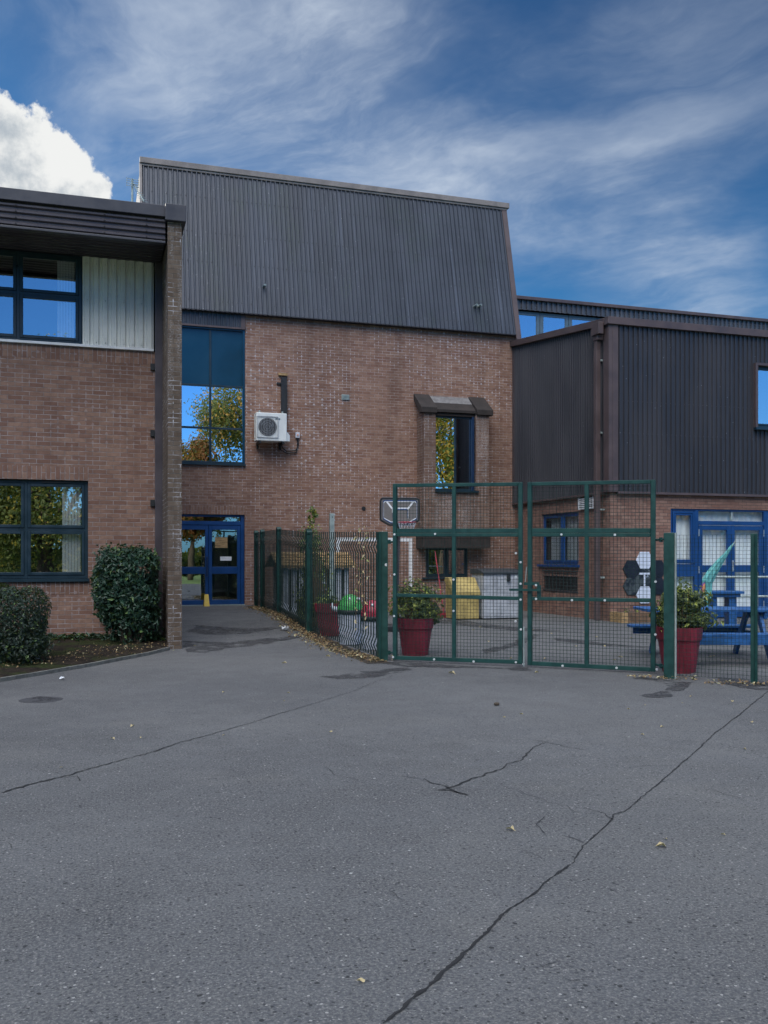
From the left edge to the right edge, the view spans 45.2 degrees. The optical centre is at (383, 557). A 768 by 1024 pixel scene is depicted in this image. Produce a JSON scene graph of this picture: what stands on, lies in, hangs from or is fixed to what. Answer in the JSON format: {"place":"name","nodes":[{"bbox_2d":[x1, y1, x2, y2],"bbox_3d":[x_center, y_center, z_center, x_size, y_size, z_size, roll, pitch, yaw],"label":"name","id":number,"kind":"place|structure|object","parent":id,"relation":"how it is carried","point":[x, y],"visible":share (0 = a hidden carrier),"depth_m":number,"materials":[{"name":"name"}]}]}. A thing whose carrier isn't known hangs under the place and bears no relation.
{"place":"outdoors","nodes":[
{"label":"outdoors","id":0,"kind":"place"},
{"bbox_2d":[0,605,767,1023],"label":"ground","id":1,"kind":"structure","parent":0,"point":[256,841],"depth_m":4.96,"materials":[{"name":"grey asphalt"}]},
{"bbox_2d":[19,696,62,702],"bbox_3d":[-3.602,1.497,9.677,0.440,0.004,0.440,0,0,-18],"label":"manhole cover","id":2,"kind":"object","parent":1,"relation":"on","point":[36,700],"visible":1,"depth_m":9.61,"materials":[{"name":"metal"}]},
{"bbox_2d":[0,634,167,677],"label":"planting bed","id":3,"kind":"object","parent":1,"relation":"on","point":[62,646],"visible":0.64,"depth_m":13.72,"materials":[{"name":"soil"}]},
{"bbox_2d":[0,583,53,666],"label":"clipped bush","id":4,"kind":"object","parent":3,"relation":"on","point":[14,647],"visible":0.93,"depth_m":12.39,"materials":[{"name":"green plant"}]},
{"bbox_2d":[1,641,174,668],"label":"leaf litter","id":5,"kind":"object","parent":3,"relation":"on","point":[88,652],"visible":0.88,"depth_m":13.61,"materials":[{"name":"brown plant"}]},
{"bbox_2d":[28,632,165,642],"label":"weeds","id":6,"kind":"object","parent":3,"relation":"on","point":[90,635],"visible":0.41,"depth_m":15.31,"materials":[{"name":"green plant"}]},
{"bbox_2d":[89,542,163,644],"bbox_3d":[-4.235,0.638,15.152,1.204,1.790,1.242,0,0,-18],"label":"clipped bush","id":7,"kind":"object","parent":3,"relation":"on","point":[121,608],"visible":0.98,"depth_m":14.76,"materials":[{"name":"green plant"}]},
{"bbox_2d":[0,647,169,681],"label":"bed edging","id":8,"kind":"object","parent":1,"relation":"on","point":[38,673],"visible":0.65,"depth_m":12.40,"materials":[{"name":"concrete"}]},
{"bbox_2d":[0,187,185,648],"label":"school wing","id":9,"kind":"structure","parent":1,"relation":"on","point":[90,373],"depth_m":15.63,"materials":[{"name":"brown brick"}]},
{"bbox_2d":[0,249,81,343],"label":"window","id":10,"kind":"structure","parent":9,"relation":"in","point":[41,293],"depth_m":15.57,"materials":[{"name":"clear glass"}]},
{"bbox_2d":[0,479,87,578],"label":"window","id":11,"kind":"structure","parent":9,"relation":"in","point":[44,526],"depth_m":16.47,"materials":[{"name":"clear glass"}]},
{"bbox_2d":[126,178,145,201],"bbox_3d":[-4.775,-6.446,17.836,0.395,1.772,0.136,0,0,7],"label":"tv aerial","id":12,"kind":"object","parent":9,"relation":"on","point":[132,184],"visible":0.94,"depth_m":17.84,"materials":[{"name":"metal"}]},
{"bbox_2d":[203,594,209,605],"bbox_3d":[-4.522,1.100,23.463,0.140,0.300,0.252,0,0,-18],"label":"floor sign","id":13,"kind":"object","parent":1,"relation":"on","point":[206,600],"visible":1,"depth_m":23.40,"materials":[{"name":"yellow plastic"}]},
{"bbox_2d":[265,552,356,611],"bbox_3d":[-1.794,0.665,22.284,1.940,1.570,1.520,0,0,-18],"label":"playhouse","id":14,"kind":"object","parent":1,"relation":"on","point":[324,580],"visible":0.09,"depth_m":21.87,"materials":[{"name":"brown wood"}]},
{"bbox_2d":[296,600,336,621],"bbox_3d":[-1.187,1.210,18.868,0.780,0.580,2.380,0,0,-18],"label":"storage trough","id":15,"kind":"object","parent":1,"relation":"on","point":[302,612],"depth_m":19.46,"materials":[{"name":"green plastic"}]},
{"bbox_2d":[246,606,390,663],"bbox_3d":[-1.726,1.369,18.226,0.355,0.250,11.000,0,0,-18],"label":"soil strip","id":16,"kind":"object","parent":1,"relation":"on","point":[350,649],"visible":0.47,"depth_m":15.59,"materials":[{"name":"brown soil"}]},
{"bbox_2d":[254,527,376,655],"bbox_3d":[-1.732,0.416,18.460,0.198,2.181,10.477,0,0,-18],"label":"side fence","id":17,"kind":"object","parent":16,"relation":"on","point":[281,571],"visible":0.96,"depth_m":17.23,"materials":[{"name":"green metal"}]},
{"bbox_2d":[293,506,332,625],"bbox_3d":[-1.331,0.204,18.123,0.662,2.509,2.742,0,0,-13],"label":"climbing plant","id":18,"kind":"object","parent":17,"relation":"attached to","point":[312,511],"visible":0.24,"depth_m":17.62,"materials":[{"name":"green plant"}]},
{"bbox_2d":[353,526,370,629],"bbox_3d":[-0.329,0.343,14.139,0.122,1.634,0.818,0,0,-18],"label":"dry vine","id":19,"kind":"object","parent":17,"relation":"attached to","point":[362,558],"visible":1,"depth_m":14.03,"materials":[{"name":"brown plant"}]},
{"bbox_2d":[243,606,392,661],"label":"leaf litter","id":20,"kind":"object","parent":16,"relation":"on","point":[306,632],"visible":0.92,"depth_m":16.22,"materials":[{"name":"brown plant"}]},
{"bbox_2d":[313,594,338,635],"bbox_3d":[-0.980,1.052,16.904,0.598,0.762,0.609,0,0,-42],"label":"red planter","id":21,"kind":"object","parent":1,"relation":"on","point":[315,604],"visible":0.43,"depth_m":16.69,"materials":[{"name":"plastic"}]},
{"bbox_2d":[136,156,520,611],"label":"building","id":22,"kind":"structure","parent":1,"relation":"on","point":[380,326],"depth_m":24.96,"materials":[{"name":"brick"}]},
{"bbox_2d":[182,525,207,604],"bbox_3d":[-4.898,0.202,23.679,0.769,2.055,0.111,0,0,-18],"label":"door","id":23,"kind":"structure","parent":22,"relation":"in","point":[185,570],"depth_m":23.74,"materials":[{"name":"blue metal"}]},
{"bbox_2d":[182,327,242,463],"bbox_3d":[-4.490,-4.170,23.803,1.772,3.500,0.060,0,0,-18],"label":"window","id":24,"kind":"structure","parent":22,"relation":"in","point":[212,360],"depth_m":23.81,"materials":[{"name":"blue glass"}]},
{"bbox_2d":[209,525,239,604],"bbox_3d":[-4.144,0.202,23.949,0.815,2.055,0.050,0,0,-18],"label":"door","id":25,"kind":"structure","parent":22,"relation":"in","point":[220,542],"depth_m":23.93,"materials":[{"name":"blue metal"}]},
{"bbox_2d":[254,373,299,453],"bbox_3d":[-2.761,-3.785,24.031,1.226,2.118,0.502,0,0,-18],"label":"air conditioner","id":26,"kind":"object","parent":22,"relation":"attached to","point":[270,427],"visible":1,"depth_m":23.81,"materials":[{"name":"white plastic"}]},
{"bbox_2d":[426,548,466,576],"bbox_3d":[1.740,0.136,25.795,1.256,0.844,0.072,0,0,-18],"label":"window","id":27,"kind":"structure","parent":22,"relation":"in","point":[462,559],"depth_m":25.76,"materials":[{"name":"black glass"}]},
{"bbox_2d":[329,513,333,598],"bbox_3d":[-1.132,0.278,19.996,0.100,2.444,0.088,0,0,-18],"label":"steel post","id":28,"kind":"object","parent":1,"relation":"on","point":[331,522],"visible":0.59,"depth_m":19.96,"materials":[{"name":"grey metal"}]},
{"bbox_2d":[338,594,361,644],"bbox_3d":[-0.576,1.053,15.700,0.439,0.845,0.439,0,0,-18],"label":"domed bin","id":29,"kind":"object","parent":1,"relation":"on","point":[349,619],"visible":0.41,"depth_m":15.54,"materials":[{"name":"white plastic"}]},
{"bbox_2d":[361,600,376,649],"bbox_3d":[-0.183,1.095,15.000,0.417,0.790,0.417,0,0,-18],"label":"domed bin","id":30,"kind":"object","parent":1,"relation":"on","point":[369,626],"visible":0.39,"depth_m":14.83,"materials":[{"name":"white plastic"}]},
{"bbox_2d":[377,531,387,660],"bbox_3d":[-0.011,0.615,13.364,0.158,1.970,0.134,0,0,-18],"label":"gate post","id":31,"kind":"object","parent":1,"relation":"on","point":[382,594],"visible":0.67,"depth_m":13.32,"materials":[{"name":"green metal"}]},
{"bbox_2d":[388,482,523,665],"bbox_3d":[0.973,0.217,12.960,2.046,2.546,0.070,0,0,22],"label":"gate leaf","id":32,"kind":"object","parent":31,"relation":"attached to","point":[453,531],"visible":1,"depth_m":12.94,"materials":[{"name":"green metal"}]},
{"bbox_2d":[380,497,419,631],"bbox_3d":[0.326,0.148,18.581,0.818,2.704,0.928,0,0,-18],"label":"basketball hoop","id":33,"kind":"object","parent":1,"relation":"on","point":[386,510],"visible":0.66,"depth_m":18.59,"materials":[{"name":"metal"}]},
{"bbox_2d":[388,576,445,655],"bbox_3d":[0.460,0.894,14.178,0.992,1.213,1.052,0,0,-18],"label":"red planter","id":34,"kind":"object","parent":1,"relation":"on","point":[409,607],"visible":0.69,"depth_m":13.96,"materials":[{"name":"plastic"}]},
{"bbox_2d":[434,551,445,617],"bbox_3d":[1.368,0.671,23.111,0.510,1.658,0.772,0,0,-18],"label":"broom","id":35,"kind":"object","parent":1,"relation":"on","point":[439,586],"visible":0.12,"depth_m":23.10,"materials":[{"name":"red plastic"}]},
{"bbox_2d":[445,577,479,618],"bbox_3d":[1.895,0.988,22.300,0.680,0.984,0.680,0,0,-18],"label":"grit bin","id":36,"kind":"object","parent":1,"relation":"on","point":[463,607],"visible":0.62,"depth_m":22.08,"materials":[{"name":"yellow plastic"}]},
{"bbox_2d":[471,568,517,617],"bbox_3d":[2.764,0.877,22.595,1.060,1.186,0.850,0,0,-18],"label":"storage box","id":37,"kind":"object","parent":1,"relation":"on","point":[498,584],"visible":0.47,"depth_m":22.25,"materials":[{"name":"grey plastic"}]},
{"bbox_2d":[609,609,649,622],"bbox_3d":[6.094,1.315,21.446,1.607,0.370,0.530,0,0,-18],"label":"sleeper planter","id":38,"kind":"object","parent":1,"relation":"on","point":[630,619],"visible":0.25,"depth_m":21.10,"materials":[{"name":"beige wood"}]},
{"bbox_2d":[510,316,767,620],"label":"school annex","id":39,"kind":"object","parent":1,"relation":"on","point":[677,412],"visible":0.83,"depth_m":22.32,"materials":[{"name":"metal"}]},
{"bbox_2d":[544,511,578,564],"bbox_3d":[4.973,-0.475,23.982,0.812,1.335,2.002,0,0,-18],"label":"window","id":40,"kind":"structure","parent":39,"relation":"in","point":[573,514],"depth_m":24.71,"materials":[{"name":"blue glass"}]},
{"bbox_2d":[517,295,767,337],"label":"clerestory block","id":41,"kind":"structure","parent":39,"relation":"on","point":[538,315],"depth_m":33.78,"materials":[{"name":"grey metal"}]},
{"bbox_2d":[518,311,539,337],"bbox_3d":[5.062,-7.855,33.084,1.140,1.910,0.072,0,0,-18],"label":"window","id":42,"kind":"structure","parent":41,"relation":"in","point":[529,321],"depth_m":33.12,"materials":[{"name":"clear glass"}]},
{"bbox_2d":[540,313,567,333],"bbox_3d":[6.168,-7.855,33.433,1.140,1.910,0.072,0,0,-18],"label":"window","id":43,"kind":"structure","parent":41,"relation":"in","point":[548,322],"depth_m":33.40,"materials":[{"name":"blue glass"}]},
{"bbox_2d":[568,315,595,326],"bbox_3d":[7.275,-7.855,33.783,1.140,1.910,0.072,0,0,-18],"label":"window","id":44,"kind":"structure","parent":41,"relation":"in","point":[572,320],"depth_m":33.71,"materials":[{"name":"blue glass"}]},
{"bbox_2d":[623,552,663,602],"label":"hexagon wall panels","id":45,"kind":"object","parent":39,"relation":"attached to","point":[644,577],"visible":0.62,"depth_m":21.71,"materials":[{"name":"plastic"}]},
{"bbox_2d":[698,525,730,617],"bbox_3d":[8.034,0.352,22.413,0.939,2.236,0.074,0,0,-18],"label":"door","id":46,"kind":"structure","parent":39,"relation":"in","point":[700,527],"depth_m":22.37,"materials":[{"name":"blue metal"}]},
{"bbox_2d":[731,526,763,616],"bbox_3d":[8.957,0.352,22.675,0.963,2.236,0.129,0,0,-18],"label":"door","id":47,"kind":"structure","parent":39,"relation":"in","point":[760,530],"depth_m":22.79,"materials":[{"name":"blue metal"}]},
{"bbox_2d":[758,366,767,426],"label":"window","id":48,"kind":"structure","parent":39,"relation":"in","point":[762,371],"depth_m":22.74,"materials":[{"name":"blue glass"}]},
{"bbox_2d":[628,674,696,679],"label":"twig litter","id":49,"kind":"object","parent":1,"relation":"on","point":[649,675],"visible":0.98,"depth_m":11.34,"materials":[{"name":"brown plant"}]},
{"bbox_2d":[664,533,676,678],"bbox_3d":[3.541,0.650,11.398,0.147,1.900,0.110,0,0,24],"label":"gate post","id":50,"kind":"object","parent":1,"relation":"on","point":[670,604],"visible":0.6,"depth_m":11.35,"materials":[{"name":"metal"}]},
{"bbox_2d":[509,480,663,671],"bbox_3d":[2.700,0.228,12.193,2.131,2.494,0.305,0,0,32],"label":"gate leaf","id":51,"kind":"object","parent":50,"relation":"attached to","point":[586,532],"visible":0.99,"depth_m":12.20,"materials":[{"name":"green metal"}]},
{"bbox_2d":[649,578,723,673],"bbox_3d":[3.952,0.885,12.097,0.941,1.229,0.774,0,0,-18],"label":"red planter","id":52,"kind":"object","parent":1,"relation":"on","point":[685,625],"visible":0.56,"depth_m":11.87,"materials":[{"name":"plastic"}]},
{"bbox_2d":[627,606,767,659],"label":"picnic table","id":53,"kind":"object","parent":1,"relation":"on","point":[742,635],"visible":0.46,"depth_m":13.27,"materials":[{"name":"blue paint"}]},
{"bbox_2d":[699,541,734,605],"bbox_3d":[5.306,0.339,14.869,0.764,1.186,0.192,0,0,-8],"label":"closed parasol","id":54,"kind":"object","parent":53,"relation":"on","point":[707,579],"visible":0.47,"depth_m":14.87,"materials":[{"name":"teal fabric"}]},
{"bbox_2d":[677,533,767,683],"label":"fence","id":55,"kind":"object","parent":1,"relation":"on","point":[753,562],"visible":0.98,"depth_m":11.08,"materials":[{"name":"green metal"}]},
{"bbox_2d":[708,591,743,623],"bbox_3d":[5.960,1.048,16.198,0.600,0.905,0.395,0,0,0],"label":"table","id":56,"kind":"object","parent":1,"relation":"on","point":[738,593],"visible":0.46,"depth_m":16.08,"materials":[{"name":"blue paint"}]},
{"bbox_2d":[702,576,767,615],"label":"handrail","id":57,"kind":"object","parent":1,"relation":"on","point":[759,596],"visible":0.49,"depth_m":17.38,"materials":[{"name":"metal"}]},
{"bbox_2d":[704,678,767,685],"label":"twig litter","id":58,"kind":"object","parent":1,"relation":"on","point":[758,683],"visible":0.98,"depth_m":10.84,"materials":[{"name":"brown plant"}]},
{"bbox_2d":[0,0,767,318],"label":"sky","id":59,"kind":"structure","parent":0,"point":[625,142],"materials":[{"name":"blue"}]}
]}

